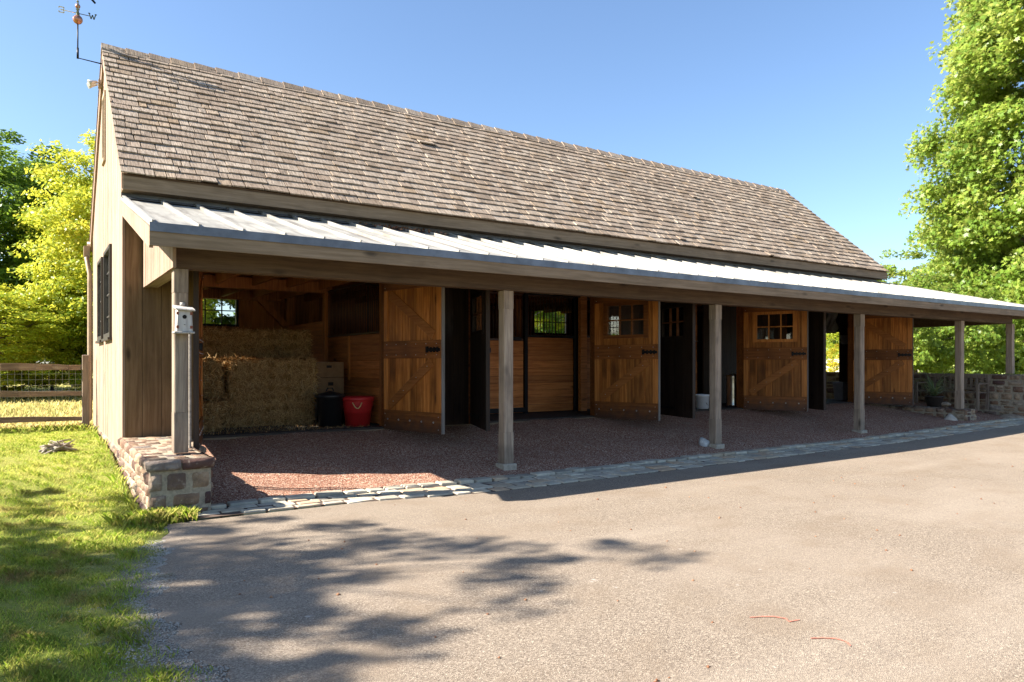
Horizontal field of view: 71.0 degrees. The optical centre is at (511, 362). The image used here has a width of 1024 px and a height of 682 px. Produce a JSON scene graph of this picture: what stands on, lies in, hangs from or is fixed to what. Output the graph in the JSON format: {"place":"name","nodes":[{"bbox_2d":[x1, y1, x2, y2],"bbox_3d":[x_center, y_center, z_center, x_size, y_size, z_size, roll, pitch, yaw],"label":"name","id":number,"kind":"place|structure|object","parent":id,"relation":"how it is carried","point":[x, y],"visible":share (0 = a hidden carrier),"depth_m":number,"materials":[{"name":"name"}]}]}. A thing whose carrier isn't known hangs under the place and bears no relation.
{"place":"outdoors","nodes":[
{"label":"outdoors","id":0,"kind":"place"},
{"bbox_2d":[1,377,92,428],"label":"paddock grass","id":1,"kind":"structure","parent":0,"point":[67,412],"depth_m":17.60,"materials":[{"name":"green plant"}]},
{"bbox_2d":[0,374,230,681],"bbox_3d":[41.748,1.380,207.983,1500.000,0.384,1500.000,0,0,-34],"label":"lawn ground","id":2,"kind":"structure","parent":0,"point":[166,582],"depth_m":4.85,"materials":[{"name":"green plant"}]},
{"bbox_2d":[0,128,84,347],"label":"broadleaf tree","id":3,"kind":"object","parent":2,"relation":"on","point":[15,181],"visible":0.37,"depth_m":27.91,"materials":[{"name":"green plant"}]},
{"bbox_2d":[0,355,89,427],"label":"split rail fence","id":4,"kind":"object","parent":2,"relation":"on","point":[84,367],"visible":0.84,"depth_m":12.67,"materials":[{"name":"brown wood"}]},
{"bbox_2d":[0,171,91,387],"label":"broadleaf tree","id":5,"kind":"object","parent":2,"relation":"on","point":[4,250],"visible":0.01,"depth_m":31.32,"materials":[{"name":"green plant"}]},
{"bbox_2d":[0,283,92,398],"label":"broadleaf tree","id":6,"kind":"object","parent":2,"relation":"on","point":[18,312],"visible":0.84,"depth_m":23.23,"materials":[{"name":"green plant"}]},
{"bbox_2d":[38,439,76,453],"bbox_3d":[-6.283,1.167,9.929,0.452,0.224,0.426,0,0,-34],"label":"stick heap","id":7,"kind":"object","parent":2,"relation":"on","point":[55,446],"visible":0.98,"depth_m":9.87,"materials":[{"name":"grey plant"}]},
{"bbox_2d":[0,422,201,529],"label":"tall grass","id":8,"kind":"structure","parent":2,"relation":"on","point":[179,514],"depth_m":6.85,"materials":[{"name":"green plant"}]},
{"bbox_2d":[11,178,224,320],"bbox_3d":[-16.030,-3.727,30.303,7.898,10.510,7.807,0,0,26],"label":"broadleaf tree","id":9,"kind":"object","parent":2,"relation":"on","point":[69,217],"visible":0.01,"depth_m":28.39,"materials":[{"name":"green plant"}]},
{"bbox_2d":[6,129,234,391],"bbox_3d":[-14.111,-3.362,26.739,7.898,9.731,7.807,0,0,-34],"label":"broadleaf tree","id":10,"kind":"object","parent":2,"relation":"on","point":[66,235],"visible":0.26,"depth_m":24.29,"materials":[{"name":"green plant"}]},
{"bbox_2d":[32,539,230,681],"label":"dirt pebbles","id":11,"kind":"object","parent":2,"relation":"on","point":[167,552],"visible":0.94,"depth_m":4.03,"materials":[{"name":"grey gravel"}]},
{"bbox_2d":[118,435,214,522],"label":"stone wall","id":12,"kind":"structure","parent":2,"relation":"on","point":[157,471],"depth_m":7.15,"materials":[{"name":"beige stone"}]},
{"bbox_2d":[189,334,190,447],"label":"leaning slats","id":13,"kind":"object","parent":12,"relation":"on","point":[189,390],"visible":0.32,"depth_m":7.90,"materials":[{"name":"grey wood"}]},
{"bbox_2d":[191,442,206,452],"bbox_3d":[-3.837,1.071,8.689,0.219,0.229,0.315,0,0,-6],"label":"rock","id":14,"kind":"object","parent":12,"relation":"on","point":[202,448],"visible":0.2,"depth_m":8.67,"materials":[{"name":"stone"}]},
{"bbox_2d":[206,299,234,323],"bbox_3d":[-10.915,-3.748,32.354,8.898,10.385,7.652,0,0,-34],"label":"broadleaf tree","id":15,"kind":"object","parent":2,"relation":"on","point":[228,319],"visible":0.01,"depth_m":30.93,"materials":[{"name":"green plant"}]},
{"bbox_2d":[535,311,564,332],"bbox_3d":[-0.657,-3.439,39.132,8.342,9.736,7.174,0,0,-3],"label":"broadleaf tree","id":16,"kind":"object","parent":2,"relation":"on","point":[548,321],"visible":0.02,"depth_m":39.31,"materials":[{"name":"green plant"}]},
{"bbox_2d":[535,311,564,332],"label":"broadleaf tree","id":17,"kind":"object","parent":2,"relation":"on","point":[563,325],"visible":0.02,"depth_m":43.00,"materials":[{"name":"green plant"}]},
{"bbox_2d":[80,43,1023,470],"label":"barn","id":18,"kind":"structure","parent":2,"relation":"on","point":[260,201],"depth_m":12.11,"materials":[{"name":"brown wood"}]},
{"bbox_2d":[58,0,102,67],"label":"weathervane","id":19,"kind":"object","parent":18,"relation":"attached to","point":[77,19],"visible":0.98,"depth_m":11.25,"materials":[{"name":"black metal"}]},
{"bbox_2d":[87,79,102,88],"bbox_3d":[-6.774,-4.532,11.660,0.225,0.156,0.239,0,0,-34],"label":"floodlight","id":20,"kind":"object","parent":18,"relation":"attached to","point":[91,83],"visible":0.99,"depth_m":11.67,"materials":[{"name":"beige metal"}]},
{"bbox_2d":[95,257,102,343],"bbox_3d":[-6.880,-1.025,12.058,0.150,1.390,0.960,0,0,-34],"label":"window","id":21,"kind":"structure","parent":18,"relation":"in","point":[100,263],"depth_m":12.36,"materials":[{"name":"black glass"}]},
{"bbox_2d":[101,244,111,341],"bbox_3d":[-6.079,-1.025,10.856,0.150,1.390,1.150,0,0,-34],"label":"window","id":22,"kind":"structure","parent":18,"relation":"in","point":[107,255],"depth_m":11.01,"materials":[{"name":"black glass"}]},
{"bbox_2d":[172,302,195,333],"bbox_3d":[-3.389,-0.462,7.409,0.200,0.327,0.191,0,0,-34],"label":"birdhouse","id":23,"kind":"object","parent":18,"relation":"attached to","point":[183,319],"visible":1,"depth_m":7.36,"materials":[{"name":"white wood"}]},
{"bbox_2d":[193,271,203,449],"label":"barn door","id":24,"kind":"structure","parent":18,"relation":"in","point":[198,277],"depth_m":8.43,"materials":[{"name":"wood"}]},
{"bbox_2d":[203,395,225,431],"bbox_3d":[-4.619,0.760,10.534,0.787,0.726,0.870,0,0,-34],"label":"hay bale","id":25,"kind":"object","parent":18,"relation":"on","point":[212,415],"visible":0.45,"depth_m":10.39,"materials":[{"name":"plant"}]},
{"bbox_2d":[203,352,226,423],"bbox_3d":[-4.967,0.467,10.959,1.192,1.315,0.805,0,0,-34],"label":"hay bale","id":26,"kind":"object","parent":18,"relation":"on","point":[213,376],"visible":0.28,"depth_m":10.96,"materials":[{"name":"plant"}]},
{"bbox_2d":[203,299,243,328],"bbox_3d":[-6.213,-1.090,14.947,1.180,0.860,0.110,0,0,-34],"label":"window","id":27,"kind":"structure","parent":18,"relation":"in","point":[239,304],"depth_m":15.17,"materials":[{"name":"black metal"}]},
{"bbox_2d":[220,390,316,427],"bbox_3d":[-3.992,0.733,11.625,1.676,0.815,0.916,0,0,-34],"label":"hay bale","id":28,"kind":"object","parent":18,"relation":"on","point":[247,411],"visible":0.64,"depth_m":11.33,"materials":[{"name":"plant"}]},
{"bbox_2d":[221,350,321,399],"bbox_3d":[-3.921,0.211,11.588,1.592,0.831,0.895,0,0,-34],"label":"hay bale","id":29,"kind":"object","parent":28,"relation":"on","point":[248,376],"visible":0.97,"depth_m":11.30,"materials":[{"name":"plant"}]},
{"bbox_2d":[203,422,368,434],"bbox_3d":[-3.482,0.978,10.958,2.463,0.033,1.128,0,0,-34],"label":"loose hay","id":30,"kind":"object","parent":18,"relation":"on","point":[229,427],"visible":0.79,"depth_m":10.81,"materials":[{"name":"plant"}]},
{"bbox_2d":[313,399,344,421],"bbox_3d":[-3.225,0.808,12.387,0.423,0.383,0.553,0,0,42],"label":"cardboard box","id":31,"kind":"object","parent":18,"relation":"on","point":[316,418],"visible":0.04,"depth_m":12.09,"materials":[{"name":"cardboard"}]},
{"bbox_2d":[314,377,343,397],"bbox_3d":[-3.225,0.433,12.387,0.523,0.363,0.383,0,0,-44],"label":"cardboard box","id":32,"kind":"object","parent":31,"relation":"on","point":[336,384],"visible":0.39,"depth_m":12.27,"materials":[{"name":"brown cardboard"}]},
{"bbox_2d":[315,362,343,376],"bbox_3d":[-3.258,0.118,12.364,0.383,0.263,0.603,0,0,42],"label":"cardboard box","id":33,"kind":"object","parent":32,"relation":"on","point":[331,369],"visible":0.54,"depth_m":12.26,"materials":[{"name":"brown cardboard"}]},
{"bbox_2d":[314,387,344,426],"bbox_3d":[-2.854,0.695,11.254,0.470,0.610,0.470,0,0,-34],"label":"bin","id":34,"kind":"object","parent":18,"relation":"on","point":[329,407],"visible":0.98,"depth_m":11.09,"materials":[{"name":"black plastic"}]},
{"bbox_2d":[342,396,373,426],"bbox_3d":[-2.441,0.770,11.373,0.524,0.460,0.543,0,0,-34],"label":"tub","id":35,"kind":"object","parent":18,"relation":"on","point":[357,410],"visible":0.96,"depth_m":11.20,"materials":[{"name":"red plastic"}]},
{"bbox_2d":[359,222,446,234],"bbox_3d":[-1.631,-2.053,11.042,1.441,0.171,0.430,0,0,-34],"label":"leaf pile","id":36,"kind":"object","parent":18,"relation":"on","point":[405,228],"visible":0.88,"depth_m":10.99,"materials":[{"name":"brown plant"}]},
{"bbox_2d":[384,283,444,434],"bbox_3d":[-1.495,-0.160,10.685,1.347,2.370,0.092,0,0,42],"label":"barn door","id":37,"kind":"structure","parent":18,"relation":"in","point":[414,316],"depth_m":10.65,"materials":[{"name":"wood"}]},
{"bbox_2d":[469,289,490,430],"bbox_3d":[-0.513,-0.160,11.384,0.105,2.370,1.374,0,0,-14],"label":"barn door","id":38,"kind":"structure","parent":18,"relation":"in","point":[480,350],"depth_m":11.22,"materials":[{"name":"wood"}]},
{"bbox_2d":[530,311,570,335],"bbox_3d":[1.050,-1.115,19.781,1.410,0.890,0.110,0,0,-34],"label":"window","id":39,"kind":"structure","parent":18,"relation":"in","point":[566,322],"depth_m":19.90,"materials":[{"name":"black metal"}]},
{"bbox_2d":[513,293,587,411],"bbox_3d":[0.777,-0.189,14.488,1.850,2.377,0.140,0,0,-34],"label":"stall door","id":40,"kind":"structure","parent":18,"relation":"in","point":[557,360],"depth_m":14.57,"materials":[{"name":"brown wood"}]},
{"bbox_2d":[594,297,659,420],"bbox_3d":[2.074,-0.160,13.075,1.345,2.370,0.098,0,0,40],"label":"barn door","id":41,"kind":"structure","parent":18,"relation":"in","point":[627,367],"depth_m":13.04,"materials":[{"name":"wood"}]},
{"bbox_2d":[660,302,695,418],"bbox_3d":[3.109,-0.160,13.773,0.105,2.370,1.374,0,0,-19],"label":"barn door","id":42,"kind":"structure","parent":18,"relation":"in","point":[677,320],"depth_m":13.60,"materials":[{"name":"wood"}]},
{"bbox_2d":[696,394,708,408],"bbox_3d":[4.132,0.845,15.629,0.334,0.310,0.334,0,0,-34],"label":"pail","id":43,"kind":"object","parent":18,"relation":"on","point":[702,401],"visible":0.82,"depth_m":15.49,"materials":[{"name":"white plastic"}]},
{"bbox_2d":[726,372,736,405],"bbox_3d":[5.112,0.612,16.593,0.330,0.775,0.330,0,0,-34],"label":"metal can","id":44,"kind":"object","parent":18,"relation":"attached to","point":[731,389],"visible":0.77,"depth_m":16.46,"materials":[{"name":"metal"}]},
{"bbox_2d":[744,307,807,410],"bbox_3d":[5.673,-0.160,15.493,1.345,2.370,0.098,0,0,35],"label":"barn door","id":45,"kind":"structure","parent":18,"relation":"in","point":[775,370],"depth_m":15.47,"materials":[{"name":"wood"}]},
{"bbox_2d":[787,311,825,409],"bbox_3d":[6.589,-0.160,16.100,0.071,2.370,1.346,0,0,-12],"label":"barn door","id":46,"kind":"structure","parent":18,"relation":"in","point":[816,320],"depth_m":15.68,"materials":[{"name":"wood"}]},
{"bbox_2d":[826,312,838,333],"bbox_3d":[8.489,-1.111,19.946,0.169,0.780,1.155,0,0,-34],"label":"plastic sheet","id":47,"kind":"object","parent":18,"relation":"hanging from","point":[832,326],"visible":0.23,"depth_m":19.57,"materials":[{"name":"grey plastic"}]},
{"bbox_2d":[832,382,847,399],"bbox_3d":[8.800,0.760,19.228,0.300,0.480,0.320,0,0,-34],"label":"waste bin","id":48,"kind":"object","parent":18,"relation":"on","point":[840,389],"visible":0.89,"depth_m":19.13,"materials":[{"name":"grey plastic"}]},
{"bbox_2d":[853,314,912,404],"bbox_3d":[9.183,-0.160,17.814,1.335,2.370,0.070,0,0,38],"label":"barn door","id":49,"kind":"structure","parent":18,"relation":"in","point":[888,341],"depth_m":17.74,"materials":[{"name":"wood"}]},
{"bbox_2d":[172,418,1023,522],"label":"cobble kerb","id":50,"kind":"structure","parent":2,"relation":"on","point":[542,479],"depth_m":9.40,"materials":[{"name":"stone"}]},
{"bbox_2d":[826,343,838,371],"bbox_3d":[14.406,-0.017,30.405,2.747,3.020,2.790,0,0,-34],"label":"shrub","id":51,"kind":"object","parent":2,"relation":"on","point":[832,365],"visible":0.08,"depth_m":30.33,"materials":[{"name":"yellow plant"}]},
{"bbox_2d":[826,332,838,370],"bbox_3d":[15.589,-0.862,37.130,5.187,5.241,5.165,0,0,14],"label":"shrub","id":52,"kind":"object","parent":2,"relation":"on","point":[833,338],"visible":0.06,"depth_m":36.41,"materials":[{"name":"green plant"}]},
{"bbox_2d":[826,354,838,371],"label":"house","id":53,"kind":"structure","parent":2,"relation":"on","point":[831,362],"depth_m":80.18,"materials":[{"name":"white metal"}]},
{"bbox_2d":[826,280,877,358],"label":"broadleaf tree","id":54,"kind":"object","parent":2,"relation":"on","point":[833,342],"visible":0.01,"depth_m":73.72,"materials":[{"name":"green plant"}]},
{"bbox_2d":[826,333,913,368],"bbox_3d":[18.722,-0.888,38.173,4.957,5.490,5.471,0,0,12],"label":"shrub","id":55,"kind":"object","parent":2,"relation":"on","point":[833,352],"visible":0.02,"depth_m":38.17,"materials":[{"name":"green plant"}]},
{"bbox_2d":[876,231,949,371],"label":"broadleaf tree","id":56,"kind":"object","parent":2,"relation":"on","point":[903,272],"visible":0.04,"depth_m":51.06,"materials":[{"name":"green plant"}]},
{"bbox_2d":[826,372,1023,415],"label":"stone wall","id":57,"kind":"structure","parent":2,"relation":"on","point":[1006,393],"depth_m":18.36,"materials":[{"name":"grey stone"}]},
{"bbox_2d":[882,404,977,420],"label":"stone wall","id":58,"kind":"structure","parent":2,"relation":"on","point":[966,414],"depth_m":17.10,"materials":[{"name":"grey stone"}]},
{"bbox_2d":[941,401,951,406],"bbox_3d":[10.412,0.996,17.193,0.231,0.127,0.188,0,0,-3],"label":"rock","id":59,"kind":"object","parent":58,"relation":"on","point":[946,404],"visible":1,"depth_m":17.16,"materials":[{"name":"stone"}]},
{"bbox_2d":[880,271,1005,372],"bbox_3d":[14.585,-0.835,25.602,5.253,4.873,5.749,0,0,21],"label":"maple tree","id":60,"kind":"object","parent":2,"relation":"on","point":[931,356],"visible":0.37,"depth_m":24.64,"materials":[{"name":"green plant"}]},
{"bbox_2d":[898,0,1023,373],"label":"maple tree","id":61,"kind":"object","parent":2,"relation":"on","point":[980,243],"visible":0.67,"depth_m":28.08,"materials":[{"name":"green plant"}]},
{"bbox_2d":[901,261,1023,371],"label":"broadleaf tree","id":62,"kind":"object","parent":2,"relation":"on","point":[929,283],"depth_m":41.96,"materials":[{"name":"green plant"}]},
{"bbox_2d":[0,0,1023,363],"label":"sky","id":63,"kind":"structure","parent":0,"point":[819,102],"materials":[{"name":"blue"}]},
{"bbox_2d":[146,425,1023,681],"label":"driveway","id":64,"kind":"structure","parent":0,"point":[950,608],"depth_m":4.97,"materials":[{"name":"grey asphalt"}]},
{"bbox_2d":[239,447,1013,681],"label":"leaf litter","id":65,"kind":"object","parent":64,"relation":"on","point":[525,599],"visible":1,"depth_m":5.31,"materials":[{"name":"brown plant"}]},
{"bbox_2d":[754,616,799,621],"bbox_3d":[1.533,1.492,4.191,0.279,0.001,0.074,0,0,20],"label":"chalk mark","id":66,"kind":"object","parent":64,"relation":"on","point":[776,616],"visible":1,"depth_m":4.22,"materials":[{"name":"pink"}]},
{"bbox_2d":[814,637,850,645],"bbox_3d":[1.720,1.492,3.866,0.204,0.001,0.081,0,0,32],"label":"chalk mark","id":67,"kind":"object","parent":64,"relation":"on","point":[834,638],"visible":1,"depth_m":3.88,"materials":[{"name":"pink"}]},
{"bbox_2d":[188,400,1002,505],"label":"gravel floor","id":68,"kind":"structure","parent":0,"point":[336,459],"depth_m":10.67,"materials":[{"name":"brown gravel"}]},
{"bbox_2d":[206,410,725,473],"bbox_3d":[2.520,1.184,13.010,15.370,0.344,1.845,0,0,-34],"label":"stray straw","id":69,"kind":"object","parent":68,"relation":"on","point":[333,443],"visible":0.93,"depth_m":9.99,"materials":[{"name":"beige plant"}]},
{"bbox_2d":[202,402,996,500],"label":"gravel chips","id":70,"kind":"object","parent":68,"relation":"on","point":[555,444],"visible":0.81,"depth_m":11.20,"materials":[{"name":"brown gravel"}]},
{"bbox_2d":[699,437,709,446],"bbox_3d":[3.250,1.361,12.171,0.169,0.197,0.208,0,0,-40],"label":"rock","id":71,"kind":"object","parent":68,"relation":"on","point":[703,442],"visible":0.85,"depth_m":12.10,"materials":[{"name":"grey stone"}]},
{"bbox_2d":[913,373,953,406],"bbox_3d":[10.584,0.662,17.934,1.766,0.955,1.677,0,0,26],"label":"potted plant","id":72,"kind":"object","parent":68,"relation":"on","point":[933,399],"visible":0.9,"depth_m":17.85,"materials":[{"name":"green plant"}]},
{"bbox_2d":[944,414,957,420],"bbox_3d":[10.210,1.331,16.710,0.271,0.292,0.262,0,0,-25],"label":"rock","id":73,"kind":"object","parent":68,"relation":"on","point":[950,417],"visible":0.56,"depth_m":16.64,"materials":[{"name":"grey stone"}]},
{"bbox_2d":[914,374,989,409],"bbox_3d":[11.465,0.748,18.744,0.620,0.887,1.580,0,0,-34],"label":"bench","id":74,"kind":"object","parent":68,"relation":"on","point":[977,388],"visible":0.77,"depth_m":18.57,"materials":[{"name":"brown wood"}]},
{"bbox_2d":[999,414,1023,417],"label":"rock","id":75,"kind":"object","parent":68,"relation":"on","point":[1011,416],"visible":0.47,"depth_m":17.69,"materials":[{"name":"stone"}]},
{"bbox_3d":[-4.444,0.224,12.449,2.101,0.714,0.780,0,0,-34],"label":"hay bale","id":76,"kind":"object","parent":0,"visible":0},
{"bbox_2d":[203,322,314,357],"bbox_3d":[-4.571,-0.292,12.492,2.182,0.781,0.854,0,0,-34],"label":"hay bale","id":77,"kind":"object","parent":76,"relation":"on","point":[233,342],"visible":0.71,"depth_m":12.30,"materials":[{"name":"plant"}]}
]}

